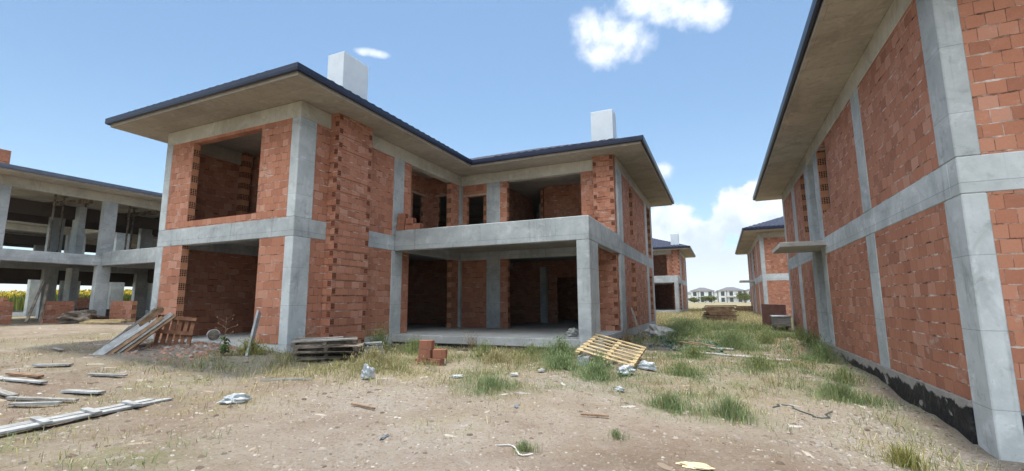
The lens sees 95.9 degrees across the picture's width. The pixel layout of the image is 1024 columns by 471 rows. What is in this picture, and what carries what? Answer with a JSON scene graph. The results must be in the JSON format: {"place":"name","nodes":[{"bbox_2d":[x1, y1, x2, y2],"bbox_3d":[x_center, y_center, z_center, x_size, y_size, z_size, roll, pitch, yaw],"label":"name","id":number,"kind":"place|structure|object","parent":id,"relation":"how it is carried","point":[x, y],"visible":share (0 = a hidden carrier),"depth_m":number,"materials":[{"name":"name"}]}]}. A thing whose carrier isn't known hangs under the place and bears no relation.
{"place":"outdoors","nodes":[
{"label":"outdoors","id":0,"kind":"place"},
{"bbox_2d":[0,292,131,310],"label":"crop field","id":1,"kind":"structure","parent":0,"point":[19,303],"depth_m":46.67,"materials":[{"name":"green plant"}]},
{"bbox_2d":[0,289,131,297],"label":"crop flowers","id":2,"kind":"object","parent":1,"relation":"on","point":[86,292],"visible":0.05,"depth_m":48.16,"materials":[{"name":"yellow plant"}]},
{"bbox_2d":[0,0,812,292],"label":"sky","id":3,"kind":"structure","parent":0,"point":[704,82],"materials":[{"name":"blue"}]},
{"bbox_2d":[0,340,931,470],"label":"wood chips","id":4,"kind":"object","parent":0,"point":[664,466],"visible":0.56,"depth_m":7.35,"materials":[{"name":"wood"}]},
{"bbox_2d":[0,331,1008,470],"bbox_3d":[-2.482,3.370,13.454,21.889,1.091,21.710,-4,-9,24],"label":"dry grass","id":5,"kind":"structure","parent":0,"point":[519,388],"depth_m":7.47,"materials":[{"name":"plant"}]},
{"bbox_2d":[0,302,1023,470],"bbox_3d":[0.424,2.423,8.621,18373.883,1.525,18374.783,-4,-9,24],"label":"ground","id":6,"kind":"structure","parent":0,"point":[629,447],"depth_m":5.94,"materials":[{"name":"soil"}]},
{"bbox_2d":[0,389,18,396],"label":"loose board","id":7,"kind":"object","parent":6,"relation":"on","point":[3,392],"visible":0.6,"depth_m":6.87,"materials":[{"name":"grey wood"}]},
{"bbox_2d":[0,377,47,383],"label":"loose board","id":8,"kind":"object","parent":6,"relation":"on","point":[21,380],"visible":1,"depth_m":7.55,"materials":[{"name":"grey wood"}]},
{"bbox_2d":[5,372,43,377],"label":"loose board","id":9,"kind":"object","parent":6,"relation":"on","point":[25,374],"visible":1,"depth_m":7.99,"materials":[{"name":"brown wood"}]},
{"bbox_2d":[24,280,45,322],"bbox_3d":[-20.912,2.858,20.261,0.090,1.875,1.106,3,-9,-24],"label":"leaning board","id":10,"kind":"object","parent":6,"relation":"on","point":[34,302],"visible":1,"depth_m":20.20,"materials":[{"name":"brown wood"}]},
{"bbox_2d":[8,401,63,404],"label":"loose board","id":11,"kind":"object","parent":6,"relation":"on","point":[40,403],"visible":1,"depth_m":6.46,"materials":[{"name":"grey wood"}]},
{"bbox_2d":[6,396,78,401],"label":"loose board","id":12,"kind":"object","parent":6,"relation":"on","point":[36,398],"visible":1,"depth_m":6.71,"materials":[{"name":"grey wood"}]},
{"bbox_2d":[38,284,48,321],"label":"leaning board","id":13,"kind":"object","parent":6,"relation":"on","point":[43,303],"visible":1,"depth_m":20.39,"materials":[{"name":"grey wood"}]},
{"bbox_2d":[32,363,73,365],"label":"loose board","id":14,"kind":"object","parent":6,"relation":"on","point":[62,364],"visible":1,"depth_m":9.01,"materials":[{"name":"grey wood"}]},
{"bbox_2d":[0,322,131,334],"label":"rubble","id":15,"kind":"object","parent":6,"relation":"on","point":[60,328],"visible":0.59,"depth_m":16.79,"materials":[{"name":"stone"}]},
{"bbox_2d":[79,319,133,323],"bbox_3d":[-17.681,3.742,20.114,2.427,0.216,0.474,-2,-8,13],"label":"timber bundle","id":16,"kind":"object","parent":15,"relation":"on","point":[106,321],"visible":1,"depth_m":19.93,"materials":[{"name":"yellow wood"}]},
{"bbox_2d":[0,220,157,315],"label":"concrete frame building","id":17,"kind":"structure","parent":6,"relation":"on","point":[25,234],"depth_m":35.33,"materials":[{"name":"concrete"}]},
{"bbox_2d":[56,309,105,322],"bbox_3d":[-19.456,3.595,20.683,1.552,0.540,1.840,1,-8,-7],"label":"pile","id":18,"kind":"object","parent":6,"relation":"on","point":[76,316],"visible":0.88,"depth_m":20.25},
{"bbox_2d":[0,149,162,324],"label":"concrete frame building","id":19,"kind":"structure","parent":6,"relation":"on","point":[26,193],"depth_m":22.81,"materials":[{"name":"concrete"}]},
{"bbox_2d":[47,194,56,251],"bbox_3d":[-21.993,-0.639,22.074,0.240,3.100,0.240,-4,-9,24],"label":"formwork prop","id":20,"kind":"object","parent":19,"relation":"on","point":[51,223],"visible":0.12,"depth_m":22.06,"materials":[{"name":"grey metal"}]},
{"bbox_2d":[56,196,68,251],"bbox_3d":[-22.761,-0.461,23.282,0.240,3.100,0.240,2,-9,-16],"label":"formwork prop","id":21,"kind":"object","parent":19,"relation":"on","point":[60,227],"visible":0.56,"depth_m":23.27,"materials":[{"name":"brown wood"}]},
{"bbox_2d":[45,199,92,205],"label":"timber beam","id":22,"kind":"structure","parent":19,"relation":"attached to","point":[72,202],"depth_m":23.00,"materials":[{"name":"brown wood"}]},
{"bbox_2d":[124,206,130,249],"bbox_3d":[-20.584,-0.269,24.704,0.240,3.100,0.240,-6,-10,33],"label":"formwork prop","id":23,"kind":"object","parent":19,"relation":"on","point":[127,228],"visible":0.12,"depth_m":24.69,"materials":[{"name":"brown metal"}]},
{"bbox_2d":[129,208,137,249],"bbox_3d":[-21.636,-0.040,26.254,0.240,3.100,0.240,1,-8,-6],"label":"formwork prop","id":24,"kind":"object","parent":19,"relation":"on","point":[131,234],"visible":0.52,"depth_m":26.28,"materials":[{"name":"grey metal"}]},
{"bbox_2d":[121,210,159,216],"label":"timber beam","id":25,"kind":"structure","parent":19,"relation":"attached to","point":[143,213],"depth_m":25.74,"materials":[{"name":"brown wood"}]},
{"bbox_2d":[60,389,105,393],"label":"loose board","id":26,"kind":"object","parent":6,"relation":"on","point":[82,391],"visible":1,"depth_m":7.14,"materials":[{"name":"grey wood"}]},
{"bbox_2d":[0,398,172,434],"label":"wooden planks","id":27,"kind":"object","parent":6,"relation":"on","point":[39,421],"visible":1,"depth_m":5.79,"materials":[{"name":"wood"}]},
{"bbox_2d":[87,373,127,376],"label":"loose board","id":28,"kind":"object","parent":6,"relation":"on","point":[103,374],"visible":1,"depth_m":8.18,"materials":[{"name":"grey wood"}]},
{"bbox_2d":[93,324,139,354],"bbox_3d":[-9.050,2.411,10.600,0.824,0.720,0.105,6,-10,-38],"label":"leaning board","id":29,"kind":"object","parent":6,"relation":"on","point":[115,341],"visible":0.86,"depth_m":10.58,"materials":[{"name":"grey wood"}]},
{"bbox_2d":[99,322,149,354],"bbox_3d":[-8.887,2.381,10.619,0.860,0.758,0.068,6,-10,-36],"label":"leaning board","id":30,"kind":"object","parent":6,"relation":"on","point":[108,350],"visible":0.86,"depth_m":10.60,"materials":[{"name":"grey wood"}]},
{"bbox_2d":[98,308,154,349],"bbox_3d":[-9.641,2.370,11.617,0.873,0.144,1.439,-9,32,53],"label":"leaning board","id":31,"kind":"object","parent":6,"relation":"on","point":[134,324],"visible":0.24,"depth_m":11.37,"materials":[{"name":"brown wood"}]},
{"bbox_2d":[107,316,163,353],"bbox_3d":[-8.719,2.325,10.711,1.001,0.897,0.090,5,-10,-34],"label":"leaning board","id":32,"kind":"object","parent":6,"relation":"on","point":[138,334],"visible":0.79,"depth_m":10.70,"materials":[{"name":"brown wood"}]},
{"bbox_2d":[116,312,172,352],"bbox_3d":[-8.593,2.285,10.788,1.059,0.957,0.092,5,-10,-32],"label":"leaning board","id":33,"kind":"object","parent":6,"relation":"on","point":[168,316],"visible":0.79,"depth_m":10.80,"materials":[{"name":"grey wood"}]},
{"bbox_2d":[122,314,176,351],"bbox_3d":[-8.492,2.297,10.834,0.980,0.911,0.086,5,-10,-31],"label":"leaning board","id":34,"kind":"object","parent":6,"relation":"on","point":[142,339],"visible":0.79,"depth_m":10.80,"materials":[{"name":"brown wood"}]},
{"bbox_2d":[139,307,163,326],"bbox_3d":[-9.197,2.313,11.292,0.872,1.432,0.143,-9,-55,53],"label":"pallet","id":35,"kind":"object","parent":6,"relation":"on","point":[155,314],"visible":0.31,"depth_m":11.20,"materials":[{"name":"brown wood"}]},
{"bbox_2d":[151,315,197,345],"bbox_3d":[-8.650,2.480,11.832,0.868,0.838,0.119,8,-17,-16],"label":"pallet","id":36,"kind":"object","parent":6,"relation":"on","point":[165,331],"visible":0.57,"depth_m":11.86,"materials":[{"name":"brown wood"}]},
{"bbox_2d":[125,341,236,360],"bbox_3d":[-8.331,2.777,11.301,3.966,0.208,2.216,-4,-9,24],"label":"brick rubble","id":37,"kind":"object","parent":6,"relation":"on","point":[195,346],"visible":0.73,"depth_m":11.10,"materials":[{"name":"brick"}]},
{"bbox_2d":[214,314,237,354],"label":"thistle","id":38,"kind":"object","parent":6,"relation":"on","point":[223,347],"visible":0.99,"depth_m":10.33,"materials":[{"name":"green plant"}]},
{"bbox_2d":[217,393,252,403],"bbox_3d":[-3.974,2.328,6.636,0.487,0.123,0.243,7,-11,-42],"label":"plastic bag","id":39,"kind":"object","parent":6,"relation":"on","point":[239,397],"visible":0.98,"depth_m":6.59,"materials":[{"name":"plastic"}]},
{"bbox_2d":[202,336,287,358],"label":"weed","id":40,"kind":"object","parent":6,"relation":"on","point":[255,348],"visible":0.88,"depth_m":10.60,"materials":[{"name":"green plant"}]},
{"bbox_2d":[245,310,260,355],"bbox_3d":[-6.098,2.325,10.877,0.072,1.124,0.958,2,-8,-15],"label":"leaning board","id":41,"kind":"object","parent":6,"relation":"on","point":[255,324],"visible":0.79,"depth_m":10.93,"materials":[{"name":"grey wood"}]},
{"bbox_2d":[291,353,360,362],"bbox_3d":[-4.216,2.817,10.592,1.393,0.156,1.036,1,-8,-9],"label":"pallet","id":42,"kind":"object","parent":6,"relation":"on","point":[341,358],"visible":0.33,"depth_m":10.25,"materials":[{"name":"grey wood"}]},
{"bbox_2d":[293,348,360,358],"bbox_3d":[-4.238,2.704,10.692,1.393,0.156,1.036,2,-8,-15],"label":"pallet","id":43,"kind":"object","parent":42,"relation":"on","point":[326,354],"visible":0.45,"depth_m":10.30,"materials":[{"name":"grey wood"}]},
{"bbox_2d":[293,342,366,352],"bbox_3d":[-4.114,2.560,10.580,1.393,0.156,1.036,0,-8,-5],"label":"pallet","id":44,"kind":"object","parent":43,"relation":"on","point":[307,349],"visible":0.75,"depth_m":10.15,"materials":[{"name":"grey wood"}]},
{"bbox_2d":[290,337,357,347],"bbox_3d":[-4.306,2.454,10.722,1.393,0.156,1.036,2,-9,-17],"label":"pallet","id":45,"kind":"object","parent":44,"relation":"on","point":[354,341],"visible":0.69,"depth_m":10.53,"materials":[{"name":"grey wood"}]},
{"bbox_2d":[291,336,352,342],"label":"loose board","id":46,"kind":"object","parent":45,"relation":"on","point":[322,339],"visible":1,"depth_m":9.81,"materials":[{"name":"grey wood"}]},
{"bbox_2d":[360,364,374,377],"bbox_3d":[-2.596,2.434,8.334,0.258,0.252,0.188,5,-10,-32],"label":"plastic bag","id":47,"kind":"object","parent":6,"relation":"on","point":[367,371],"visible":0.92,"depth_m":8.28,"materials":[{"name":"plastic"}]},
{"bbox_2d":[361,341,382,357],"bbox_3d":[-3.344,2.741,11.102,0.549,0.358,0.463,2,-9,-16],"label":"slab stack","id":48,"kind":"object","parent":6,"relation":"on","point":[369,344],"visible":0.42,"depth_m":10.93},
{"bbox_2d":[360,321,403,352],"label":"weed","id":49,"kind":"object","parent":6,"relation":"on","point":[379,337],"visible":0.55,"depth_m":12.11,"materials":[{"name":"green plant"}]},
{"bbox_2d":[320,342,451,374],"bbox_3d":[-2.938,2.536,9.998,2.731,0.511,2.457,7,-11,-40],"label":"weed","id":50,"kind":"object","parent":6,"relation":"on","point":[375,352],"visible":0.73,"depth_m":9.64,"materials":[{"name":"green plant"}]},
{"bbox_2d":[105,51,673,352],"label":"brick house","id":51,"kind":"structure","parent":6,"relation":"on","point":[292,191],"depth_m":14.71,"materials":[{"name":"brick"}]},
{"bbox_2d":[206,329,219,340],"bbox_3d":[-8.281,2.754,12.799,0.350,0.315,0.435,7,-11,-40],"label":"cable reel","id":52,"kind":"object","parent":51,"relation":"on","point":[213,335],"visible":0.98,"depth_m":12.73,"materials":[{"name":"grey wood"}]},
{"bbox_2d":[566,328,578,335],"bbox_3d":[1.780,2.800,13.473,0.315,0.213,0.461,-4,-9,27],"label":"cement bag","id":53,"kind":"object","parent":51,"relation":"on","point":[572,331],"visible":0.94,"depth_m":13.35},
{"bbox_2d":[389,333,435,354],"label":"weed","id":54,"kind":"object","parent":6,"relation":"on","point":[413,345],"visible":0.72,"depth_m":11.94,"materials":[{"name":"green plant"}]},
{"bbox_2d":[415,358,427,363],"bbox_3d":[-1.971,2.814,10.226,0.291,0.194,0.194,-3,-9,21],"label":"hollow brick","id":55,"kind":"object","parent":6,"relation":"on","point":[418,359],"visible":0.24,"depth_m":10.15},
{"bbox_2d":[418,349,432,358],"bbox_3d":[-1.906,2.624,10.262,0.291,0.194,0.194,-3,-9,19],"label":"hollow brick","id":56,"kind":"object","parent":55,"relation":"on","point":[427,354],"visible":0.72,"depth_m":10.18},
{"bbox_2d":[419,340,434,349],"bbox_3d":[-1.900,2.438,10.314,0.291,0.194,0.194,-2,-8,13],"label":"hollow brick","id":57,"kind":"object","parent":56,"relation":"on","point":[427,344],"visible":1,"depth_m":10.23,"materials":[{"name":"brick"}]},
{"bbox_2d":[428,358,443,365],"bbox_3d":[-1.662,2.798,10.128,0.291,0.194,0.194,-4,-9,23],"label":"hollow brick","id":58,"kind":"object","parent":6,"relation":"on","point":[440,361],"visible":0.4,"depth_m":10.05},
{"bbox_2d":[432,349,446,358],"bbox_3d":[-1.592,2.616,10.213,0.291,0.194,0.194,-1,-8,4],"label":"hollow brick","id":59,"kind":"object","parent":58,"relation":"on","point":[439,353],"visible":1,"depth_m":10.12,"materials":[{"name":"brick"}]},
{"bbox_2d":[456,321,485,350],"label":"weed","id":60,"kind":"object","parent":6,"relation":"on","point":[469,348],"visible":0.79,"depth_m":12.96,"materials":[{"name":"green plant"}]},
{"bbox_2d":[448,339,513,358],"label":"weed","id":61,"kind":"object","parent":6,"relation":"on","point":[478,352],"visible":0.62,"depth_m":11.42,"materials":[{"name":"green plant"}]},
{"bbox_2d":[0,326,974,470],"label":"green grass","id":62,"kind":"structure","parent":6,"relation":"on","point":[713,367],"depth_m":8.44,"materials":[{"name":"plant"}]},
{"bbox_2d":[459,374,529,396],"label":"weed","id":63,"kind":"object","parent":6,"relation":"on","point":[488,384],"visible":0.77,"depth_m":7.80,"materials":[{"name":"green plant"}]},
{"bbox_2d":[469,343,537,365],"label":"weed","id":64,"kind":"object","parent":6,"relation":"on","point":[493,356],"visible":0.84,"depth_m":10.61,"materials":[{"name":"green plant"}]},
{"bbox_2d":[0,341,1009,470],"bbox_3d":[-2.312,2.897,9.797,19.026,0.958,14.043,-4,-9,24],"label":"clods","id":65,"kind":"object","parent":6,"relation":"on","point":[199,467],"visible":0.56,"depth_m":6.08,"materials":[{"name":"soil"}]},
{"bbox_2d":[512,438,539,453],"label":"weed","id":66,"kind":"object","parent":6,"relation":"on","point":[523,447],"visible":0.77,"depth_m":4.68,"materials":[{"name":"green plant"}]},
{"bbox_2d":[506,340,548,355],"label":"weed","id":67,"kind":"object","parent":6,"relation":"on","point":[531,348],"visible":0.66,"depth_m":11.66,"materials":[{"name":"green plant"}]},
{"bbox_2d":[119,342,978,466],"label":"dry weeds","id":68,"kind":"object","parent":6,"relation":"on","point":[393,366],"visible":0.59,"depth_m":9.32,"materials":[{"name":"beige plant"}]},
{"bbox_2d":[511,348,615,373],"bbox_3d":[0.931,2.679,10.101,2.633,0.476,2.121,-8,-11,43],"label":"weed","id":69,"kind":"object","parent":6,"relation":"on","point":[560,362],"visible":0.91,"depth_m":9.82,"materials":[{"name":"green plant"}]},
{"bbox_2d":[523,334,639,360],"bbox_3d":[1.280,2.626,10.809,2.347,0.634,2.650,8,-11,-44],"label":"weed","id":70,"kind":"object","parent":6,"relation":"on","point":[560,344],"visible":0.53,"depth_m":11.05,"materials":[{"name":"green plant"}]},
{"bbox_2d":[537,358,655,385],"bbox_3d":[1.761,2.589,9.030,2.252,0.403,2.410,0,-8,-5],"label":"weed","id":71,"kind":"object","parent":6,"relation":"on","point":[598,371],"visible":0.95,"depth_m":8.79,"materials":[{"name":"green plant"}]},
{"bbox_2d":[572,348,634,371],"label":"weed","id":72,"kind":"object","parent":6,"relation":"on","point":[597,358],"visible":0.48,"depth_m":9.85,"materials":[{"name":"green plant"}]},
{"bbox_2d":[575,333,645,368],"bbox_3d":[2.348,2.679,10.781,1.286,0.114,1.864,11,6,25],"label":"pallet","id":73,"kind":"object","parent":6,"relation":"on","point":[584,347],"visible":0.92,"depth_m":10.69,"materials":[{"name":"yellow wood"}]},
{"bbox_2d":[603,428,629,440],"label":"weed","id":74,"kind":"object","parent":6,"relation":"on","point":[615,434],"visible":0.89,"depth_m":5.08,"materials":[{"name":"green plant"}]},
{"bbox_2d":[616,365,636,374],"bbox_3d":[2.292,2.711,9.366,0.306,0.164,0.657,-7,-11,40],"label":"plastic sheet","id":75,"kind":"object","parent":6,"relation":"on","point":[626,372],"visible":0.78,"depth_m":9.32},
{"bbox_2d":[617,325,644,345],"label":"weed","id":76,"kind":"object","parent":6,"relation":"on","point":[627,338],"visible":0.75,"depth_m":14.38,"materials":[{"name":"green plant"}]},
{"bbox_2d":[637,360,656,369],"bbox_3d":[2.906,2.800,9.984,0.496,0.177,0.196,-7,-11,40],"label":"plastic sheet","id":77,"kind":"object","parent":6,"relation":"on","point":[644,364],"visible":0.98,"depth_m":9.92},
{"bbox_2d":[631,335,684,343],"bbox_3d":[5.323,3.654,16.474,2.129,0.130,3.506,-4,-9,24],"label":"brick rubble","id":78,"kind":"object","parent":6,"relation":"on","point":[652,340],"visible":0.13,"depth_m":15.86,"materials":[{"name":"brick"}]},
{"bbox_2d":[644,324,675,336],"bbox_3d":[5.303,3.411,16.742,0.976,0.438,0.983,1,-8,-12],"label":"cement bag","id":79,"kind":"object","parent":78,"relation":"on","point":[651,330],"visible":0.71,"depth_m":16.43,"materials":[{"name":"paper"}]},
{"bbox_2d":[636,317,707,339],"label":"weed","id":80,"kind":"object","parent":6,"relation":"on","point":[678,328],"visible":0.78,"depth_m":16.31,"materials":[{"name":"green plant"}]},
{"bbox_2d":[640,388,705,421],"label":"weed","id":81,"kind":"object","parent":6,"relation":"on","point":[669,399],"visible":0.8,"depth_m":6.72,"materials":[{"name":"green plant"}]},
{"bbox_2d":[652,234,695,312],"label":"brick house","id":82,"kind":"structure","parent":6,"relation":"on","point":[670,276],"depth_m":49.83,"materials":[{"name":"brick"}]},
{"bbox_2d":[649,337,726,353],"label":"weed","id":83,"kind":"object","parent":6,"relation":"on","point":[664,341],"visible":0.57,"depth_m":14.05,"materials":[{"name":"plant"}]},
{"bbox_2d":[649,357,731,388],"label":"weed","id":84,"kind":"object","parent":6,"relation":"on","point":[679,365],"visible":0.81,"depth_m":9.54,"materials":[{"name":"green plant"}]},
{"bbox_2d":[652,316,732,335],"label":"weed","id":85,"kind":"object","parent":6,"relation":"on","point":[691,326],"visible":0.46,"depth_m":19.34,"materials":[{"name":"green plant"}]},
{"bbox_2d":[658,343,731,360],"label":"weed","id":86,"kind":"object","parent":6,"relation":"on","point":[693,350],"visible":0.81,"depth_m":12.01,"materials":[{"name":"green plant"}]},
{"bbox_2d":[676,461,714,469],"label":"cardboard scrap","id":87,"kind":"object","parent":6,"relation":"on","point":[694,465],"visible":1,"depth_m":4.11,"materials":[{"name":"cardboard"}]},
{"bbox_2d":[691,288,714,302],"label":"villa","id":88,"kind":"object","parent":6,"relation":"on","point":[697,293],"visible":0.75,"depth_m":261.76,"materials":[{"name":"paint"}]},
{"bbox_2d":[702,305,738,320],"bbox_3d":[12.701,4.806,28.186,2.053,1.103,1.002,-3,-9,18],"label":"board stack","id":89,"kind":"object","parent":6,"relation":"on","point":[718,312],"visible":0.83,"depth_m":27.81,"materials":[{"name":"brown wood"}]},
{"bbox_2d":[656,307,792,331],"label":"dry grass","id":90,"kind":"structure","parent":6,"relation":"on","point":[747,316],"depth_m":31.81,"materials":[{"name":"plant"}]},
{"bbox_2d":[623,316,833,361],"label":"green grass","id":91,"kind":"structure","parent":6,"relation":"on","point":[735,326],"depth_m":16.96,"materials":[{"name":"plant"}]},
{"bbox_2d":[683,390,773,431],"bbox_3d":[2.850,2.357,6.571,1.454,0.390,1.450,-4,-9,24],"label":"weed","id":92,"kind":"object","parent":6,"relation":"on","point":[727,410],"visible":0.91,"depth_m":6.34,"materials":[{"name":"green plant"}]},
{"bbox_2d":[717,287,744,302],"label":"villa","id":93,"kind":"object","parent":6,"relation":"on","point":[725,295],"visible":0.79,"depth_m":256.14,"materials":[{"name":"paint"}]},
{"bbox_2d":[734,292,750,302],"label":"tree","id":94,"kind":"object","parent":6,"relation":"on","point":[745,296],"visible":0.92,"depth_m":203.37,"materials":[{"name":"green plant"}]},
{"bbox_2d":[686,328,799,352],"bbox_3d":[6.198,3.112,14.016,4.868,0.620,4.112,-4,-9,24],"label":"weed","id":95,"kind":"object","parent":6,"relation":"on","point":[730,339],"visible":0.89,"depth_m":13.91,"materials":[{"name":"green plant"}]},
{"bbox_2d":[702,350,814,378],"bbox_3d":[5.651,2.777,10.509,2.650,0.428,2.620,6,-11,-39],"label":"weed","id":96,"kind":"object","parent":6,"relation":"on","point":[758,363],"visible":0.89,"depth_m":10.02,"materials":[{"name":"green plant"}]},
{"bbox_2d":[735,216,792,318],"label":"brick house","id":97,"kind":"structure","parent":6,"relation":"on","point":[768,280],"depth_m":34.05,"materials":[{"name":"brick"}]},
{"bbox_2d":[744,329,795,344],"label":"weed","id":98,"kind":"object","parent":6,"relation":"on","point":[767,339],"visible":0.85,"depth_m":15.35,"materials":[{"name":"green plant"}]},
{"bbox_2d":[761,304,785,326],"bbox_3d":[12.683,3.909,22.342,1.037,1.182,0.108,-4,-9,25],"label":"board sheet","id":99,"kind":"object","parent":6,"relation":"on","point":[768,310],"visible":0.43,"depth_m":22.38,"materials":[{"name":"wood"}]},
{"bbox_2d":[770,315,791,330],"bbox_3d":[12.078,3.927,20.729,0.778,0.666,1.116,-4,-9,24],"label":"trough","id":100,"kind":"object","parent":6,"relation":"on","point":[780,320],"visible":0.87,"depth_m":20.32,"materials":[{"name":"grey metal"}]},
{"bbox_2d":[774,322,816,340],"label":"weed","id":101,"kind":"object","parent":6,"relation":"on","point":[800,332],"visible":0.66,"depth_m":16.38,"materials":[{"name":"green plant"}]},
{"bbox_2d":[762,328,832,349],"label":"weed","id":102,"kind":"object","parent":6,"relation":"on","point":[809,340],"visible":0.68,"depth_m":14.06,"materials":[{"name":"green plant"}]},
{"bbox_2d":[773,404,832,418],"bbox_3d":[4.184,2.534,6.675,0.732,0.054,0.468,-8,-11,44],"label":"hose","id":103,"kind":"object","parent":6,"relation":"on","point":[805,412],"visible":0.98,"depth_m":6.58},
{"bbox_2d":[776,337,850,365],"bbox_3d":[9.051,3.529,14.501,1.488,0.302,6.669,-4,-9,24],"label":"brick rubble","id":104,"kind":"object","parent":6,"relation":"on","point":[799,346],"visible":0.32,"depth_m":13.90,"materials":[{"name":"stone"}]},
{"bbox_2d":[790,336,848,362],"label":"weed","id":105,"kind":"object","parent":6,"relation":"on","point":[821,351],"visible":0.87,"depth_m":12.19,"materials":[{"name":"green plant"}]},
{"bbox_2d":[807,361,896,387],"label":"weed","id":106,"kind":"object","parent":6,"relation":"on","point":[849,376],"visible":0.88,"depth_m":9.21,"materials":[{"name":"green plant"}]},
{"bbox_2d":[799,376,922,408],"bbox_3d":[5.306,2.597,7.766,2.352,0.426,2.554,5,-10,-34],"label":"weed","id":107,"kind":"object","parent":6,"relation":"on","point":[841,391],"visible":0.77,"depth_m":7.77,"materials":[{"name":"green plant"}]},
{"bbox_2d":[765,369,1004,470],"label":"gravel","id":108,"kind":"structure","parent":6,"relation":"on","point":[875,460],"depth_m":5.75,"materials":[{"name":"gravel"}]},
{"bbox_2d":[753,0,1023,462],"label":"brick house","id":109,"kind":"structure","parent":6,"relation":"on","point":[891,175],"depth_m":7.42,"materials":[{"name":"brick"}]},
{"bbox_2d":[863,436,938,470],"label":"weed","id":110,"kind":"object","parent":6,"relation":"on","point":[903,457],"visible":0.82,"depth_m":4.83,"materials":[{"name":"green plant"}]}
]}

